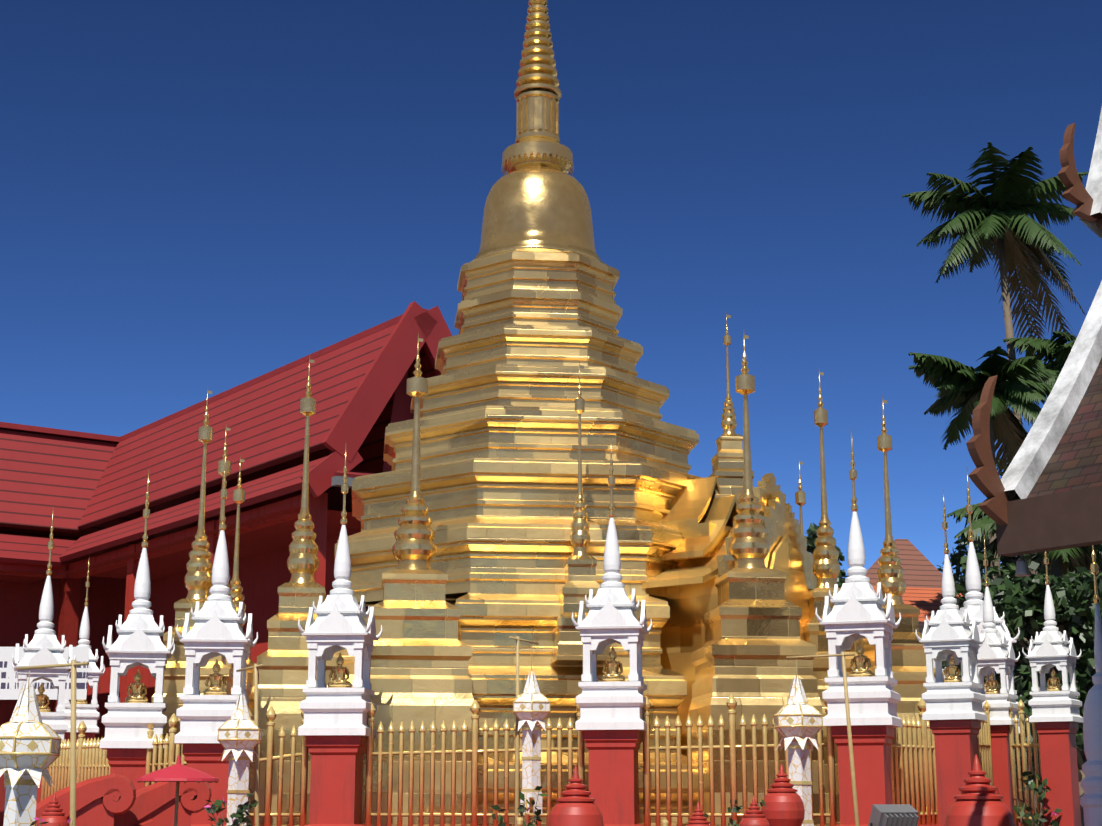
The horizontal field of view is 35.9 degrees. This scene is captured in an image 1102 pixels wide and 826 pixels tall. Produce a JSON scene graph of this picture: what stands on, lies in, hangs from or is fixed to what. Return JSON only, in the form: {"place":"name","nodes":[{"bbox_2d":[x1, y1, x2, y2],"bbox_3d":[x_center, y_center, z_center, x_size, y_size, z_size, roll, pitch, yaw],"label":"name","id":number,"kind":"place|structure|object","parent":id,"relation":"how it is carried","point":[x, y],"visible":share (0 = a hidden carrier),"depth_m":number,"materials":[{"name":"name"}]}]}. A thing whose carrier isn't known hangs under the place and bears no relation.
{"place":"outdoors","nodes":[
{"label":"outdoors","id":0,"kind":"place"},
{"bbox_2d":[0,682,61,825],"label":"lantern","id":1,"kind":"object","parent":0,"point":[30,747],"visible":1,"depth_m":9.63,"materials":[{"name":"white"}]},
{"bbox_2d":[0,647,88,699],"bbox_3d":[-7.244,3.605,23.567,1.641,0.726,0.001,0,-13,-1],"label":"building","id":2,"kind":"structure","parent":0,"point":[9,684],"depth_m":23.55,"materials":[{"name":"white paint"}]},
{"bbox_2d":[0,491,327,711],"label":"red building columns","id":3,"kind":"structure","parent":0,"point":[69,607],"depth_m":33.19,"materials":[{"name":"red paint"}]},
{"bbox_2d":[151,388,232,768],"bbox_3d":[-3.790,2.132,18.234,0.827,4.990,0.827,1,-13,-6],"label":"small stupa","id":4,"kind":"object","parent":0,"point":[198,578],"depth_m":18.02,"materials":[{"name":"gold metal"}]},
{"bbox_2d":[0,370,412,825],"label":"red building walls","id":5,"kind":"structure","parent":0,"point":[264,571],"depth_m":35.94,"materials":[{"name":"red paint"}]},
{"bbox_2d":[0,324,436,566],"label":"tiled roof","id":6,"kind":"structure","parent":5,"relation":"on","point":[93,492],"depth_m":34.85,"materials":[{"name":"red tile"}]},
{"bbox_2d":[0,301,451,497],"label":"red building trim","id":7,"kind":"structure","parent":6,"relation":"attached to","point":[360,413],"depth_m":28.67,"materials":[{"name":"red wood"}]},
{"bbox_2d":[209,423,251,800],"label":"gold spire","id":8,"kind":"structure","parent":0,"point":[221,464],"depth_m":20.02,"materials":[{"name":"gold metal"}]},
{"bbox_2d":[217,693,262,825],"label":"lantern","id":9,"kind":"object","parent":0,"point":[240,735],"visible":0.98,"depth_m":13.64,"materials":[{"name":"white"}]},
{"bbox_2d":[248,354,337,825],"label":"small stupa","id":10,"kind":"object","parent":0,"point":[283,670],"depth_m":16.57,"materials":[{"name":"gold metal"}]},
{"bbox_2d":[331,476,354,487],"bbox_3d":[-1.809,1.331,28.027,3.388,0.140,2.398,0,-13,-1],"label":"loudspeaker","id":11,"kind":"object","parent":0,"point":[337,481],"visible":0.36,"depth_m":26.89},
{"bbox_2d":[513,670,550,813],"bbox_3d":[-0.162,2.730,14.148,0.326,1.179,0.364,0,-13,-1],"label":"lantern","id":12,"kind":"object","parent":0,"point":[531,709],"visible":0.96,"depth_m":14.09,"materials":[{"name":"white"}]},
{"bbox_2d":[0,0,1101,578],"label":"sky","id":13,"kind":"structure","parent":0,"point":[219,196],"materials":[{"name":"blue"}]},
{"bbox_2d":[689,335,825,825],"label":"small stupa","id":14,"kind":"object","parent":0,"point":[751,623],"depth_m":16.66,"materials":[{"name":"gold metal"}]},
{"bbox_2d":[773,676,822,825],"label":"lantern","id":15,"kind":"object","parent":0,"point":[798,722],"visible":1,"depth_m":13.73,"materials":[{"name":"white"}]},
{"bbox_2d":[856,395,943,795],"bbox_3d":[3.593,2.151,17.897,0.827,4.805,0.827,1,-13,-6],"label":"small stupa","id":16,"kind":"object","parent":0,"point":[909,668],"depth_m":17.67,"materials":[{"name":"gold metal"}]},
{"bbox_2d":[863,627,957,677],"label":"house walls","id":17,"kind":"structure","parent":0,"point":[921,630],"depth_m":42.57,"materials":[{"name":"white"}]},
{"bbox_2d":[866,539,962,626],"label":"house roof","id":18,"kind":"structure","parent":17,"relation":"on","point":[922,577],"depth_m":44.53,"materials":[{"name":"orange tile"}]},
{"bbox_2d":[996,485,1101,556],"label":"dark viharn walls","id":19,"kind":"structure","parent":0,"point":[1058,521],"depth_m":8.28,"materials":[{"name":"brown wood"}]},
{"bbox_2d":[1015,555,1030,576],"bbox_3d":[2.366,0.660,8.563,0.080,0.320,0.076,0,-13,-1],"label":"eave bell","id":20,"kind":"object","parent":19,"relation":"attached to","point":[1022,569],"visible":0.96,"depth_m":8.52,"materials":[{"name":"grey metal"}]},
{"bbox_2d":[1012,217,1101,500],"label":"viharn roof tiles","id":21,"kind":"object","parent":19,"relation":"on","point":[1074,462],"visible":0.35,"depth_m":8.57,"materials":[{"name":"brown tile"}]},
{"bbox_2d":[1001,108,1101,500],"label":"bargeboard","id":22,"kind":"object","parent":21,"relation":"attached to","point":[1028,463],"visible":0.75,"depth_m":8.93,"materials":[{"name":"white paint"}]},
{"bbox_2d":[966,123,1101,525],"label":"viharn roof finials","id":23,"kind":"object","parent":22,"relation":"attached to","point":[983,475],"visible":0.88,"depth_m":8.53,"materials":[{"name":"brown wood"}]},
{"label":"ground","id":24,"kind":"structure","parent":0,"visible":0},
{"bbox_2d":[30,817,72,825],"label":"flower shrub","id":25,"kind":"object","parent":24,"relation":"on","point":[43,822],"visible":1,"depth_m":9.28,"materials":[{"name":"pink plant"}]},
{"bbox_2d":[36,793,68,825],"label":"parapet finial","id":26,"kind":"object","parent":24,"relation":"on","point":[53,814],"visible":1,"depth_m":12.27,"materials":[{"name":"red paint"}]},
{"bbox_2d":[17,660,88,825],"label":"lantern pole","id":27,"kind":"object","parent":24,"relation":"on","point":[73,664],"visible":0.9,"depth_m":9.74,"materials":[{"name":"beige wood"}]},
{"bbox_2d":[35,773,135,825],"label":"naga balustrade","id":28,"kind":"object","parent":24,"relation":"on","point":[97,804],"visible":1,"depth_m":12.71,"materials":[{"name":"red paint"}]},
{"bbox_2d":[114,782,211,825],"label":"naga balustrade","id":29,"kind":"object","parent":24,"relation":"on","point":[154,804],"visible":0.85,"depth_m":13.40,"materials":[{"name":"red paint"}]},
{"bbox_2d":[136,755,218,825],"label":"red umbrella","id":30,"kind":"object","parent":24,"relation":"on","point":[178,772],"visible":1,"depth_m":12.60,"materials":[{"name":"red fabric"}]},
{"bbox_2d":[205,787,258,825],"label":"flower shrub","id":31,"kind":"object","parent":24,"relation":"on","point":[238,814],"visible":1,"depth_m":12.48,"materials":[{"name":"green plant"}]},
{"bbox_2d":[236,664,263,825],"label":"lantern pole","id":32,"kind":"object","parent":24,"relation":"on","point":[255,666],"visible":0.88,"depth_m":13.74,"materials":[{"name":"beige wood"}]},
{"bbox_2d":[491,786,548,825],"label":"flower shrub","id":33,"kind":"object","parent":24,"relation":"on","point":[522,809],"visible":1,"depth_m":12.64,"materials":[{"name":"green plant"}]},
{"bbox_2d":[509,636,538,825],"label":"lantern pole","id":34,"kind":"object","parent":24,"relation":"on","point":[517,638],"visible":0.81,"depth_m":14.19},
{"bbox_2d":[36,720,1081,825],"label":"wall pedestals","id":35,"kind":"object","parent":24,"relation":"on","point":[336,781],"depth_m":15.27,"materials":[{"name":"red paint"}]},
{"bbox_2d":[12,506,75,741],"bbox_3d":[-5.734,2.432,19.287,0.684,2.780,0.684,4,-13,-17],"label":"white shrine","id":36,"kind":"object","parent":35,"relation":"on","point":[44,646],"visible":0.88,"depth_m":19.02,"materials":[{"name":"paint"}]},
{"bbox_2d":[64,564,104,733],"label":"white shrine","id":37,"kind":"object","parent":35,"relation":"on","point":[88,714],"visible":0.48,"depth_m":26.61,"materials":[{"name":"paint"}]},
{"bbox_2d":[100,470,174,749],"bbox_3d":[-4.075,1.928,16.924,0.684,2.780,0.684,3,-13,-11],"label":"white shrine","id":38,"kind":"object","parent":35,"relation":"on","point":[138,641],"visible":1,"depth_m":16.56,"materials":[{"name":"paint"}]},
{"bbox_2d":[174,451,257,744],"bbox_3d":[-3.096,1.682,15.897,0.684,2.780,0.684,1,-13,-4],"label":"white shrine","id":39,"kind":"object","parent":35,"relation":"on","point":[215,631],"visible":0.98,"depth_m":15.53,"materials":[{"name":"paint"}]},
{"bbox_2d":[298,446,382,736],"bbox_3d":[-1.975,1.643,16.073,0.684,2.780,0.684,-1,-13,4],"label":"white shrine","id":40,"kind":"object","parent":35,"relation":"on","point":[339,705],"visible":1,"depth_m":15.70,"materials":[{"name":"paint"}]},
{"bbox_2d":[40,695,1044,825],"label":"fence","id":41,"kind":"object","parent":35,"relation":"on","point":[92,760],"visible":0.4,"depth_m":15.59,"materials":[{"name":"gold metal"}]},
{"bbox_2d":[571,437,651,731],"bbox_3d":[0.574,1.566,15.932,0.684,2.780,0.684,-2,-13,8],"label":"white shrine","id":42,"kind":"object","parent":35,"relation":"on","point":[612,699],"visible":0.98,"depth_m":15.56,"materials":[{"name":"paint"}]},
{"bbox_2d":[815,428,902,726],"bbox_3d":[2.842,1.499,15.785,0.684,2.780,0.684,-4,-13,19],"label":"white shrine","id":43,"kind":"object","parent":35,"relation":"on","point":[857,612],"visible":1,"depth_m":15.45,"materials":[{"name":"paint"}]},
{"bbox_2d":[915,490,986,720],"bbox_3d":[2.966,1.416,12.671,0.424,1.724,0.424,-6,-14,26],"label":"white shrine","id":44,"kind":"object","parent":35,"relation":"on","point":[951,696],"visible":1,"depth_m":12.47,"materials":[{"name":"paint"}]},
{"bbox_2d":[946,470,1019,733],"bbox_3d":[4.403,1.928,17.690,0.684,2.780,0.684,1,-13,-6],"label":"shrine","id":45,"kind":"object","parent":35,"relation":"on","point":[973,604],"visible":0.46,"depth_m":17.64,"materials":[{"name":"paint"}]},
{"bbox_2d":[969,538,1019,725],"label":"white shrine","id":46,"kind":"object","parent":35,"relation":"on","point":[996,654],"visible":0.88,"depth_m":13.30,"materials":[{"name":"paint"}]},
{"bbox_2d":[1022,552,1082,722],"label":"white shrine","id":47,"kind":"object","parent":35,"relation":"on","point":[1054,701],"visible":0.96,"depth_m":12.70,"materials":[{"name":"paint"}]},
{"bbox_2d":[548,765,603,825],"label":"parapet finial","id":48,"kind":"object","parent":24,"relation":"on","point":[575,805],"visible":1,"depth_m":12.03,"materials":[{"name":"red ceramic"}]},
{"bbox_2d":[516,817,668,825],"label":"brass stanchions","id":49,"kind":"object","parent":24,"relation":"on","point":[520,821],"visible":1,"depth_m":12.40,"materials":[{"name":"gold metal"}]},
{"bbox_2d":[686,802,710,825],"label":"urn","id":50,"kind":"object","parent":24,"relation":"on","point":[698,818],"visible":1,"depth_m":11.35,"materials":[{"name":"red ceramic"}]},
{"bbox_2d":[704,790,766,825],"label":"flower shrub","id":51,"kind":"object","parent":24,"relation":"on","point":[736,809],"visible":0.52,"depth_m":12.59,"materials":[{"name":"green plant"}]},
{"bbox_2d":[739,795,769,825],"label":"urn","id":52,"kind":"object","parent":24,"relation":"on","point":[753,816],"visible":1,"depth_m":11.34,"materials":[{"name":"red ceramic"}]},
{"bbox_2d":[761,764,804,825],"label":"urn","id":53,"kind":"object","parent":24,"relation":"on","point":[784,803],"visible":0.98,"depth_m":13.10,"materials":[{"name":"red ceramic"}]},
{"bbox_2d":[786,652,858,825],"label":"lantern pole","id":54,"kind":"object","parent":24,"relation":"on","point":[852,767],"visible":0.88,"depth_m":13.86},
{"bbox_2d":[806,523,848,587],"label":"tree","id":55,"kind":"object","parent":24,"relation":"on","point":[812,536],"visible":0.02,"depth_m":47.29,"materials":[{"name":"green plant"}]},
{"bbox_2d":[868,804,918,825],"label":"flood light","id":56,"kind":"object","parent":24,"relation":"on","point":[894,815],"visible":1,"depth_m":11.79,"materials":[{"name":"grey metal"}]},
{"bbox_2d":[945,755,1014,825],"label":"urn","id":57,"kind":"object","parent":24,"relation":"on","point":[978,802],"visible":1,"depth_m":9.73,"materials":[{"name":"red ceramic"}]},
{"bbox_2d":[908,346,1059,583],"bbox_3d":[10.298,4.428,38.995,3.295,12.052,3.307,-9,-15,34],"label":"palm tree","id":58,"kind":"object","parent":24,"relation":"on","point":[1020,385],"visible":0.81,"depth_m":39.80,"materials":[{"name":"green plant"}]},
{"bbox_2d":[954,518,1018,815],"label":"tree","id":59,"kind":"object","parent":24,"relation":"on","point":[976,545],"depth_m":54.45,"materials":[{"name":"green plant"}]},
{"bbox_2d":[928,537,1051,813],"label":"tree","id":60,"kind":"object","parent":24,"relation":"on","point":[955,559],"depth_m":50.55,"materials":[{"name":"green plant"}]},
{"bbox_2d":[902,141,1088,574],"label":"palm tree","id":61,"kind":"object","parent":24,"relation":"on","point":[1005,225],"visible":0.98,"depth_m":45.78,"materials":[{"name":"green plant"}]},
{"bbox_2d":[982,458,1049,592],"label":"tree","id":62,"kind":"object","parent":24,"relation":"on","point":[1011,557],"depth_m":51.21,"materials":[{"name":"green plant"}]},
{"bbox_2d":[942,569,1100,771],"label":"tree","id":63,"kind":"object","parent":24,"relation":"on","point":[1015,671],"depth_m":33.46,"materials":[{"name":"green plant"}]},
{"bbox_2d":[947,503,1101,601],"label":"palm tree","id":64,"kind":"object","parent":24,"relation":"on","point":[1063,561],"visible":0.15,"depth_m":35.88,"materials":[{"name":"green plant"}]},
{"bbox_2d":[988,771,1061,825],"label":"flower shrub","id":65,"kind":"object","parent":24,"relation":"on","point":[1037,819],"visible":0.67,"depth_m":12.47,"materials":[{"name":"green plant"}]},
{"bbox_2d":[1016,754,1034,825],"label":"shrub","id":66,"kind":"object","parent":24,"relation":"on","point":[1033,768],"depth_m":44.15,"materials":[{"name":"green plant"}]},
{"bbox_2d":[953,550,1101,825],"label":"tree","id":67,"kind":"object","parent":24,"relation":"on","point":[1019,602],"visible":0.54,"depth_m":29.38,"materials":[{"name":"green plant"}]},
{"bbox_2d":[1003,331,1076,400],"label":"palm tree","id":68,"kind":"object","parent":24,"relation":"on","point":[1056,353],"visible":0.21,"depth_m":43.79,"materials":[{"name":"green plant"}]},
{"bbox_2d":[984,534,1099,573],"bbox_3d":[13.250,6.397,39.531,7.254,8.466,7.617,-11,-17,40],"label":"tree","id":69,"kind":"object","parent":24,"relation":"on","point":[1039,557],"depth_m":38.81,"materials":[{"name":"green plant"}]},
{"bbox_2d":[1080,545,1101,825],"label":"column","id":70,"kind":"structure","parent":24,"relation":"on","point":[1091,797],"depth_m":11.81,"materials":[{"name":"paint"}]},
{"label":"platform terrace","id":71,"kind":"structure","parent":24,"relation":"on","visible":0},
{"bbox_2d":[230,455,258,712],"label":"gold spire","id":72,"kind":"structure","parent":71,"relation":"on","point":[237,595],"depth_m":21.27,"materials":[{"name":"gold metal"}]},
{"bbox_2d":[362,333,473,825],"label":"small stupa","id":73,"kind":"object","parent":71,"relation":"on","point":[421,654],"depth_m":16.74,"materials":[{"name":"gold metal"}]},
{"bbox_2d":[334,249,701,825],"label":"stupa","id":74,"kind":"object","parent":71,"relation":"on","point":[499,416],"visible":0.54,"depth_m":19.36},
{"bbox_2d":[475,0,601,261],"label":"stupa spire","id":75,"kind":"structure","parent":74,"relation":"on","point":[537,197],"depth_m":21.60,"materials":[{"name":"gold metal"}]},
{"bbox_2d":[551,361,610,663],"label":"gold spire","id":76,"kind":"structure","parent":74,"relation":"on","point":[580,563],"depth_m":17.91,"materials":[{"name":"gold metal"}]},
{"bbox_2d":[642,473,816,755],"bbox_3d":[1.806,2.287,19.228,2.070,3.175,2.067,-10,-16,38],"label":"lion statue","id":77,"kind":"object","parent":74,"relation":"attached to","point":[699,516],"visible":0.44,"depth_m":18.82,"materials":[{"name":"gold metal"}]},
{"bbox_2d":[709,312,753,503],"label":"gold spire","id":78,"kind":"structure","parent":74,"relation":"on","point":[727,464],"depth_m":19.72,"materials":[{"name":"gold metal"}]},
{"bbox_2d":[795,460,805,534],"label":"spire","id":79,"kind":"structure","parent":71,"relation":"on","point":[800,497],"depth_m":22.17,"materials":[{"name":"gold metal"}]},
{"bbox_2d":[803,369,862,825],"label":"small stupa","id":80,"kind":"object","parent":71,"relation":"on","point":[826,568],"depth_m":18.75,"materials":[{"name":"gold metal"}]}
]}

